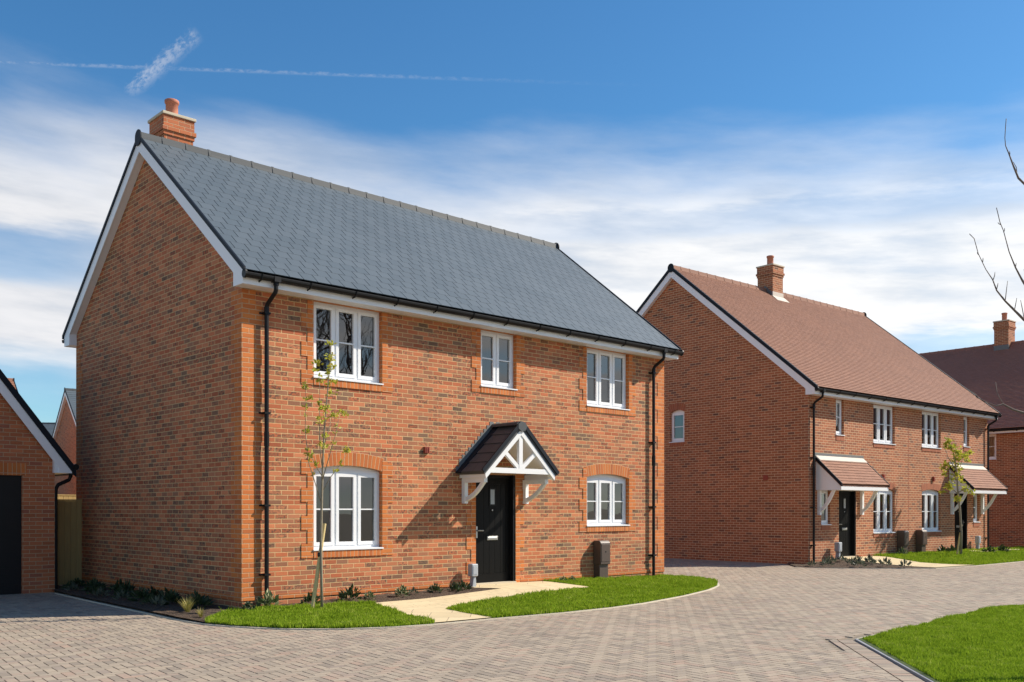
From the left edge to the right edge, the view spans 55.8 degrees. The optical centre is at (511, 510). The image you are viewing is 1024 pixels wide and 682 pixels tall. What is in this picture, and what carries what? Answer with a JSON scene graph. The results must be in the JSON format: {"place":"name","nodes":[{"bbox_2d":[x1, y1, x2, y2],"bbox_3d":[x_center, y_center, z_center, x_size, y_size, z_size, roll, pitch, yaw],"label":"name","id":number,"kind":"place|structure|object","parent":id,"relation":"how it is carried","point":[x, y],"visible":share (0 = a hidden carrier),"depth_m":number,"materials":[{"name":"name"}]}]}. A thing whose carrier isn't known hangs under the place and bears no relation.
{"place":"outdoors","nodes":[
{"label":"outdoors","id":0,"kind":"place"},
{"bbox_2d":[178,596,196,611],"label":"ornamental grass","id":1,"kind":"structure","parent":0,"point":[187,607],"depth_m":14.24,"materials":[{"name":"beige plant"}]},
{"bbox_2d":[194,608,204,616],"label":"ornamental grass","id":2,"kind":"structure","parent":0,"point":[200,613],"depth_m":13.70,"materials":[{"name":"beige plant"}]},
{"bbox_2d":[211,622,432,627],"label":"lawn","id":3,"kind":"structure","parent":0,"point":[301,627],"depth_m":12.80,"materials":[{"name":"green plant"}]},
{"bbox_2d":[240,601,255,609],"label":"shrub","id":4,"kind":"object","parent":3,"relation":"on","point":[247,605],"visible":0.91,"depth_m":14.33,"materials":[{"name":"green plant"}]},
{"bbox_2d":[311,523,325,606],"bbox_3d":[-2.917,0.870,14.545,0.255,1.349,0.092,0,0,-27],"label":"tree stake","id":5,"kind":"object","parent":3,"relation":"on","point":[317,574],"visible":0.81,"depth_m":14.53,"materials":[{"name":"brown wood"}]},
{"bbox_2d":[204,598,435,627],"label":"lawn grass","id":6,"kind":"structure","parent":3,"relation":"on","point":[353,614],"depth_m":13.53,"materials":[{"name":"green plant"}]},
{"bbox_2d":[301,340,350,607],"bbox_3d":[-2.796,-0.520,14.498,0.742,4.062,0.545,0,0,0],"label":"young tree","id":7,"kind":"object","parent":3,"relation":"on","point":[324,408],"visible":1,"depth_m":14.52,"materials":[{"name":"green plant"}]},
{"bbox_2d":[377,581,587,621],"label":"path","id":8,"kind":"structure","parent":0,"point":[434,607],"depth_m":15.83,"materials":[{"name":"beige concrete"}]},
{"bbox_2d":[468,564,477,587],"bbox_3d":[-0.715,1.205,17.702,0.150,0.450,0.135,0,0,-43],"label":"utility post","id":9,"kind":"object","parent":8,"relation":"on","point":[472,571],"visible":0.91,"depth_m":17.67,"materials":[{"name":"grey plastic"}]},
{"bbox_2d":[0,558,1023,681],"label":"block paving","id":10,"kind":"structure","parent":0,"point":[755,622],"depth_m":11.66,"materials":[{"name":"grey brick"}]},
{"bbox_2d":[58,494,75,498],"bbox_3d":[-13.621,0.570,24.001,11.200,1.980,0.132,0,0,-43],"label":"timber fence","id":11,"kind":"object","parent":10,"relation":"on","point":[64,496],"visible":0.06,"depth_m":25.61,"materials":[{"name":"brown wood"}]},
{"bbox_2d":[52,584,492,621],"bbox_3d":[-4.904,1.469,18.017,7.834,0.141,5.901,0,0,45],"label":"flower bed","id":12,"kind":"object","parent":10,"relation":"on","point":[176,609],"visible":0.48,"depth_m":15.80,"materials":[{"name":"brown soil"}]},
{"bbox_2d":[61,579,79,588],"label":"shrub","id":13,"kind":"object","parent":12,"relation":"on","point":[66,585],"visible":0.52,"depth_m":18.37,"materials":[{"name":"green plant"}]},
{"bbox_2d":[65,581,78,589],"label":"bedding plant","id":14,"kind":"object","parent":12,"relation":"on","point":[72,585],"visible":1,"depth_m":17.92,"materials":[{"name":"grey plant"}]},
{"bbox_2d":[72,577,85,585],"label":"shrub","id":15,"kind":"object","parent":12,"relation":"on","point":[78,580],"visible":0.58,"depth_m":19.05,"materials":[{"name":"green plant"}]},
{"bbox_2d":[80,578,105,591],"bbox_3d":[-7.732,1.362,17.811,0.408,0.297,0.402,0,0,9],"label":"shrub","id":16,"kind":"object","parent":12,"relation":"on","point":[92,583],"visible":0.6,"depth_m":17.79,"materials":[{"name":"green plant"}]},
{"bbox_2d":[86,584,105,593],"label":"shrub","id":17,"kind":"object","parent":12,"relation":"on","point":[91,591],"visible":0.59,"depth_m":17.13,"materials":[{"name":"green plant"}]},
{"bbox_2d":[86,578,106,589],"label":"shrub","id":18,"kind":"object","parent":12,"relation":"on","point":[103,585],"visible":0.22,"depth_m":18.33,"materials":[{"name":"green plant"}]},
{"bbox_2d":[93,585,110,596],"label":"bedding plant","id":19,"kind":"object","parent":12,"relation":"on","point":[100,593],"visible":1,"depth_m":16.71,"materials":[{"name":"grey plant"}]},
{"bbox_2d":[107,579,123,590],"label":"shrub","id":20,"kind":"object","parent":12,"relation":"on","point":[117,584],"visible":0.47,"depth_m":17.60,"materials":[{"name":"green plant"}]},
{"bbox_2d":[109,586,131,597],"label":"shrub","id":21,"kind":"object","parent":12,"relation":"on","point":[117,591],"visible":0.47,"depth_m":16.54,"materials":[{"name":"green plant"}]},
{"bbox_2d":[112,589,129,599],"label":"bedding plant","id":22,"kind":"object","parent":12,"relation":"on","point":[123,595],"visible":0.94,"depth_m":16.07,"materials":[{"name":"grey plant"}]},
{"bbox_2d":[113,579,138,593],"bbox_3d":[-6.799,1.350,17.035,0.425,0.317,0.418,0,0,-13],"label":"shrub","id":23,"kind":"object","parent":12,"relation":"on","point":[128,586],"visible":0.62,"depth_m":17.03,"materials":[{"name":"green plant"}]},
{"bbox_2d":[126,586,153,601],"bbox_3d":[-6.149,1.372,15.999,0.449,0.278,0.442,0,0,-17],"label":"shrub","id":24,"kind":"object","parent":12,"relation":"on","point":[142,594],"visible":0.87,"depth_m":15.96,"materials":[{"name":"green plant"}]},
{"bbox_2d":[139,592,157,604],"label":"shrub","id":25,"kind":"object","parent":12,"relation":"on","point":[145,600],"visible":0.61,"depth_m":15.36,"materials":[{"name":"green plant"}]},
{"bbox_2d":[145,586,162,596],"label":"shrub","id":26,"kind":"object","parent":12,"relation":"on","point":[153,590],"visible":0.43,"depth_m":16.42,"materials":[{"name":"green plant"}]},
{"bbox_2d":[149,593,165,605],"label":"bedding plant","id":27,"kind":"object","parent":12,"relation":"on","point":[161,602],"visible":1,"depth_m":14.95,"materials":[{"name":"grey plant"}]},
{"bbox_2d":[156,587,179,599],"bbox_3d":[-5.651,1.378,15.889,0.414,0.260,0.421,0,0,-32],"label":"shrub","id":28,"kind":"object","parent":12,"relation":"on","point":[166,591],"visible":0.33,"depth_m":15.88,"materials":[{"name":"green plant"}]},
{"bbox_2d":[159,589,184,604],"bbox_3d":[-5.411,1.368,15.381,0.397,0.283,0.391,0,0,-37],"label":"shrub","id":29,"kind":"object","parent":12,"relation":"on","point":[174,598],"visible":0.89,"depth_m":15.35,"materials":[{"name":"green plant"}]},
{"bbox_2d":[185,590,216,608],"bbox_3d":[-4.819,1.354,14.822,0.451,0.310,0.458,0,0,5],"label":"shrub","id":30,"kind":"object","parent":12,"relation":"on","point":[202,600],"visible":0.9,"depth_m":14.81,"materials":[{"name":"green plant"}]},
{"bbox_2d":[255,589,282,606],"bbox_3d":[-3.703,1.345,14.751,0.447,0.319,0.375,0,0,0],"label":"shrub","id":31,"kind":"object","parent":12,"relation":"on","point":[268,597],"visible":0.95,"depth_m":14.70,"materials":[{"name":"green plant"}]},
{"bbox_2d":[300,592,319,604],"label":"shrub","id":32,"kind":"object","parent":12,"relation":"on","point":[309,597],"visible":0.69,"depth_m":15.19,"materials":[{"name":"green plant"}]},
{"bbox_2d":[338,584,361,599],"bbox_3d":[-2.629,1.316,15.675,0.399,0.299,0.405,0,0,-10],"label":"shrub","id":33,"kind":"object","parent":12,"relation":"on","point":[346,593],"visible":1,"depth_m":15.62,"materials":[{"name":"green plant"}]},
{"bbox_2d":[363,590,375,598],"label":"shrub","id":34,"kind":"object","parent":12,"relation":"on","point":[370,594],"visible":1,"depth_m":15.82,"materials":[{"name":"green plant"}]},
{"bbox_2d":[394,584,410,596],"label":"bedding plant","id":35,"kind":"object","parent":12,"relation":"on","point":[402,590],"visible":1,"depth_m":16.18,"materials":[{"name":"green plant"}]},
{"bbox_2d":[408,587,418,593],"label":"bedding plant","id":36,"kind":"object","parent":12,"relation":"on","point":[413,589],"visible":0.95,"depth_m":16.52,"materials":[{"name":"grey plant"}]},
{"bbox_2d":[427,583,443,592],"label":"shrub","id":37,"kind":"object","parent":12,"relation":"on","point":[436,588],"visible":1,"depth_m":16.80,"materials":[{"name":"green plant"}]},
{"bbox_2d":[447,581,463,591],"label":"shrub","id":38,"kind":"object","parent":12,"relation":"on","point":[455,587],"visible":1,"depth_m":17.02,"materials":[{"name":"green plant"}]},
{"bbox_2d":[456,579,471,589],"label":"shrub","id":39,"kind":"object","parent":12,"relation":"on","point":[465,585],"visible":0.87,"depth_m":17.27,"materials":[{"name":"green plant"}]},
{"bbox_2d":[0,0,1023,422],"label":"sky","id":40,"kind":"structure","parent":0,"point":[858,146],"materials":[{"name":"blue"}]},
{"bbox_2d":[56,547,998,681],"bbox_3d":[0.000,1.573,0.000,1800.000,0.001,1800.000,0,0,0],"label":"ground","id":41,"kind":"structure","parent":0,"point":[859,636],"depth_m":13.91,"materials":[{"name":"grey concrete"}]},
{"bbox_2d":[8,378,18,392],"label":"distant house","id":42,"kind":"structure","parent":41,"relation":"on","point":[12,380],"depth_m":49.78,"materials":[{"name":"orange brick"}]},
{"bbox_2d":[0,369,78,594],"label":"garage","id":43,"kind":"structure","parent":41,"relation":"on","point":[35,460],"depth_m":18.05,"materials":[{"name":"red brick"}]},
{"bbox_2d":[0,475,20,594],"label":"garage door","id":44,"kind":"structure","parent":43,"relation":"in","point":[10,485],"depth_m":17.92,"materials":[{"name":"black plastic"}]},
{"bbox_2d":[41,422,54,435],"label":"distant house","id":45,"kind":"structure","parent":41,"relation":"on","point":[49,426],"depth_m":80.81,"materials":[{"name":"grey brick"}]},
{"bbox_2d":[52,387,75,494],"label":"distant house","id":46,"kind":"structure","parent":41,"relation":"on","point":[64,434],"depth_m":54.05,"materials":[{"name":"red brick"}]},
{"bbox_2d":[58,499,81,584],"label":"timber gate","id":47,"kind":"structure","parent":41,"relation":"on","point":[69,539],"depth_m":19.49,"materials":[{"name":"brown wood"}]},
{"bbox_2d":[62,98,683,607],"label":"detached house","id":48,"kind":"structure","parent":41,"relation":"on","point":[498,398],"depth_m":17.44,"materials":[{"name":"brick"}]},
{"bbox_2d":[313,302,383,384],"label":"window","id":49,"kind":"structure","parent":48,"relation":"in","point":[355,332],"depth_m":16.53,"materials":[{"name":"white plastic"}]},
{"bbox_2d":[313,466,383,550],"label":"window","id":50,"kind":"structure","parent":48,"relation":"in","point":[351,495],"depth_m":16.51,"materials":[{"name":"white plastic"}]},
{"bbox_2d":[476,475,515,584],"bbox_3d":[-0.354,0.360,18.362,1.020,2.070,0.195,0,0,-43],"label":"door","id":51,"kind":"structure","parent":48,"relation":"in","point":[495,502],"depth_m":18.45,"materials":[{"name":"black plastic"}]},
{"bbox_2d":[480,330,517,390],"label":"window","id":52,"kind":"structure","parent":48,"relation":"in","point":[496,348],"depth_m":18.69,"materials":[{"name":"white plastic"}]},
{"bbox_2d":[587,348,629,410],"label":"window","id":53,"kind":"structure","parent":48,"relation":"in","point":[606,371],"depth_m":20.97,"materials":[{"name":"white plastic"}]},
{"bbox_2d":[587,474,629,525],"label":"window","id":54,"kind":"structure","parent":48,"relation":"in","point":[606,494],"depth_m":20.87,"materials":[{"name":"white plastic"}]},
{"bbox_2d":[55,583,719,629],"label":"kerb","id":55,"kind":"structure","parent":41,"relation":"on","point":[199,623],"depth_m":13.79,"materials":[{"name":"concrete"}]},
{"bbox_2d":[636,255,1007,563],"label":"semi detached house","id":56,"kind":"structure","parent":41,"relation":"on","point":[799,430],"depth_m":30.29,"materials":[{"name":"red brick"}]},
{"bbox_2d":[669,410,684,442],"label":"window","id":57,"kind":"structure","parent":56,"relation":"in","point":[677,416],"depth_m":31.40,"materials":[{"name":"white plastic"}]},
{"bbox_2d":[821,490,831,524],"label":"window","id":58,"kind":"structure","parent":56,"relation":"in","point":[824,517],"depth_m":28.27,"materials":[{"name":"white plastic"}]},
{"bbox_2d":[836,400,844,435],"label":"window","id":59,"kind":"structure","parent":56,"relation":"in","point":[838,402],"depth_m":28.72,"materials":[{"name":"white plastic"}]},
{"bbox_2d":[839,491,855,557],"bbox_3d":[9.974,0.398,28.894,0.950,2.015,0.195,0,0,-40],"label":"door","id":60,"kind":"structure","parent":56,"relation":"in","point":[847,499],"depth_m":29.04,"materials":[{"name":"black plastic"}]},
{"bbox_2d":[873,405,895,444],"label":"window","id":61,"kind":"structure","parent":56,"relation":"in","point":[882,415],"depth_m":30.52,"materials":[{"name":"white plastic"}]},
{"bbox_2d":[873,489,895,532],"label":"window","id":62,"kind":"structure","parent":56,"relation":"in","point":[882,503],"depth_m":30.57,"materials":[{"name":"white plastic"}]},
{"bbox_2d":[922,490,940,531],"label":"window","id":63,"kind":"structure","parent":56,"relation":"in","point":[929,498],"depth_m":32.47,"materials":[{"name":"white plastic"}]},
{"bbox_2d":[922,411,941,448],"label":"window","id":64,"kind":"structure","parent":56,"relation":"in","point":[929,420],"depth_m":32.46,"materials":[{"name":"white plastic"}]},
{"bbox_2d":[955,493,966,548],"bbox_3d":[15.576,0.398,33.652,0.950,2.015,0.195,0,0,-40],"label":"door","id":65,"kind":"structure","parent":56,"relation":"in","point":[964,505],"depth_m":33.87,"materials":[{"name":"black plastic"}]},
{"bbox_2d":[963,417,970,447],"bbox_3d":[15.897,-2.745,33.915,0.464,1.070,0.190,0,0,-40],"label":"window","id":66,"kind":"structure","parent":56,"relation":"in","point":[965,418],"depth_m":34.02,"materials":[{"name":"white plastic"}]},
{"bbox_2d":[973,494,977,521],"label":"window","id":67,"kind":"structure","parent":56,"relation":"in","point":[974,496],"depth_m":34.53,"materials":[{"name":"white plastic"}]},
{"bbox_2d":[786,559,927,567],"bbox_3d":[9.277,1.483,26.613,2.541,0.151,3.559,0,0,-34],"label":"flower bed","id":68,"kind":"object","parent":41,"relation":"on","point":[841,563],"visible":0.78,"depth_m":26.68,"materials":[{"name":"brown soil"}]},
{"bbox_2d":[806,559,816,565],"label":"bedding plant","id":69,"kind":"object","parent":68,"relation":"on","point":[809,563],"visible":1,"depth_m":26.38,"materials":[{"name":"green plant"}]},
{"bbox_2d":[820,558,834,564],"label":"bedding plant","id":70,"kind":"object","parent":68,"relation":"on","point":[827,562],"visible":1,"depth_m":26.46,"materials":[{"name":"green plant"}]},
{"bbox_2d":[827,555,836,561],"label":"bedding plant","id":71,"kind":"object","parent":68,"relation":"on","point":[833,558],"visible":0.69,"depth_m":27.50,"materials":[{"name":"green plant"}]},
{"bbox_2d":[834,542,841,558],"bbox_3d":[9.520,1.200,28.182,0.180,0.540,0.162,0,0,-40],"label":"utility post","id":72,"kind":"object","parent":68,"relation":"on","point":[837,547],"visible":0.91,"depth_m":28.14,"materials":[{"name":"grey plastic"}]},
{"bbox_2d":[845,557,855,564],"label":"bedding plant","id":73,"kind":"object","parent":68,"relation":"on","point":[852,561],"visible":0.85,"depth_m":26.69,"materials":[{"name":"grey plant"}]},
{"bbox_2d":[851,557,867,565],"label":"bedding plant","id":74,"kind":"object","parent":68,"relation":"on","point":[858,561],"visible":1,"depth_m":26.08,"materials":[{"name":"green plant"}]},
{"bbox_2d":[865,556,876,563],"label":"bedding plant","id":75,"kind":"object","parent":68,"relation":"on","point":[872,560],"visible":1,"depth_m":26.75,"materials":[{"name":"green plant"}]},
{"bbox_2d":[878,556,891,565],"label":"bedding plant","id":76,"kind":"object","parent":68,"relation":"on","point":[886,561],"visible":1,"depth_m":26.13,"materials":[{"name":"green plant"}]},
{"bbox_2d":[899,559,912,566],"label":"bedding plant","id":77,"kind":"object","parent":68,"relation":"on","point":[905,562],"visible":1,"depth_m":25.86,"materials":[{"name":"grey plant"}]},
{"bbox_2d":[855,639,934,681],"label":"kerb","id":78,"kind":"structure","parent":41,"relation":"on","point":[901,665],"depth_m":9.86,"materials":[{"name":"grey concrete"}]},
{"bbox_2d":[796,561,1023,568],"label":"kerb","id":79,"kind":"structure","parent":41,"relation":"on","point":[920,568],"depth_m":25.88,"materials":[{"name":"concrete"}]},
{"bbox_2d":[920,312,1023,546],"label":"terraced house","id":80,"kind":"structure","parent":41,"relation":"on","point":[979,371],"depth_m":42.69,"materials":[{"name":"red brick"}]},
{"bbox_2d":[989,434,996,459],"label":"window","id":81,"kind":"structure","parent":80,"relation":"in","point":[992,437],"depth_m":43.36,"materials":[{"name":"white plastic"}]},
{"bbox_2d":[446,573,717,617],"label":"lawn","id":82,"kind":"structure","parent":0,"point":[586,609],"depth_m":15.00,"materials":[{"name":"green plant"}]},
{"bbox_2d":[593,540,609,577],"bbox_3d":[1.881,1.045,20.196,0.300,0.830,0.227,0,0,-43],"label":"meter cabinet","id":83,"kind":"object","parent":82,"relation":"on","point":[601,555],"visible":0.86,"depth_m":20.12,"materials":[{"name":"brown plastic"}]},
{"bbox_2d":[847,556,964,566],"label":"path","id":84,"kind":"structure","parent":0,"point":[895,561],"depth_m":27.37,"materials":[{"name":"beige concrete"}]},
{"bbox_2d":[859,604,1023,681],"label":"lawn","id":85,"kind":"structure","parent":0,"point":[904,663],"depth_m":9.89,"materials":[{"name":"green plant"}]},
{"bbox_2d":[969,119,1023,413],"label":"bare tree","id":86,"kind":"object","parent":85,"relation":"on","point":[1022,280],"visible":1,"depth_m":9.00,"materials":[{"name":"brown plant"}]},
{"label":"lawn","id":87,"kind":"structure","parent":0,"visible":0},
{"bbox_2d":[896,547,908,554],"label":"shrub","id":88,"kind":"object","parent":87,"relation":"on","point":[902,550],"visible":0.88,"depth_m":30.25,"materials":[{"name":"green plant"}]},
{"bbox_2d":[897,530,908,552],"bbox_3d":[12.438,1.040,30.712,0.300,0.800,0.267,0,0,-40],"label":"meter cabinet","id":89,"kind":"object","parent":87,"relation":"on","point":[902,538],"visible":0.85,"depth_m":30.62,"materials":[{"name":"brown plastic"}]},
{"bbox_2d":[916,530,926,551],"bbox_3d":[13.353,1.040,31.488,0.300,0.800,0.267,0,0,-40],"label":"meter cabinet","id":90,"kind":"object","parent":87,"relation":"on","point":[921,539],"visible":0.85,"depth_m":31.39,"materials":[{"name":"brown plastic"}]},
{"bbox_2d":[937,544,950,551],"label":"shrub","id":91,"kind":"object","parent":87,"relation":"on","point":[940,549],"visible":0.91,"depth_m":32.20,"materials":[{"name":"green plant"}]},
{"bbox_2d":[873,545,1023,564],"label":"lawn grass","id":92,"kind":"structure","parent":87,"relation":"on","point":[969,557],"depth_m":29.76,"materials":[{"name":"green plant"}]},
{"bbox_2d":[947,544,962,550],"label":"shrub","id":93,"kind":"object","parent":87,"relation":"on","point":[953,548],"visible":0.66,"depth_m":32.54,"materials":[{"name":"green plant"}]},
{"bbox_2d":[938,436,975,554],"bbox_3d":[14.219,-0.423,30.962,1.138,3.912,0.733,0,0,0],"label":"young tree","id":94,"kind":"object","parent":87,"relation":"on","point":[956,475],"visible":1,"depth_m":30.93,"materials":[{"name":"green plant"}]},
{"bbox_2d":[956,530,960,553],"bbox_3d":[14.339,1.010,30.961,0.268,1.111,0.090,0,0,-22],"label":"tree stake","id":95,"kind":"object","parent":87,"relation":"on","point":[959,531],"visible":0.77,"depth_m":30.95,"materials":[{"name":"brown wood"}]},
{"bbox_2d":[981,545,995,551],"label":"shrub","id":96,"kind":"object","parent":87,"relation":"on","point":[988,549],"visible":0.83,"depth_m":32.61,"materials":[{"name":"green plant"}]},
{"bbox_2d":[997,544,1009,551],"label":"shrub","id":97,"kind":"object","parent":87,"relation":"on","point":[1002,546],"visible":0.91,"depth_m":33.33,"materials":[{"name":"green plant"}]},
{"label":"path","id":98,"kind":"structure","parent":0,"visible":0},
{"bbox_2d":[975,536,980,548],"bbox_3d":[16.431,1.161,34.057,0.172,0.518,0.155,0,0,-40],"label":"utility post","id":99,"kind":"object","parent":98,"relation":"on","point":[977,540],"visible":0.82,"depth_m":34.01,"materials":[{"name":"grey plastic"}]}
]}

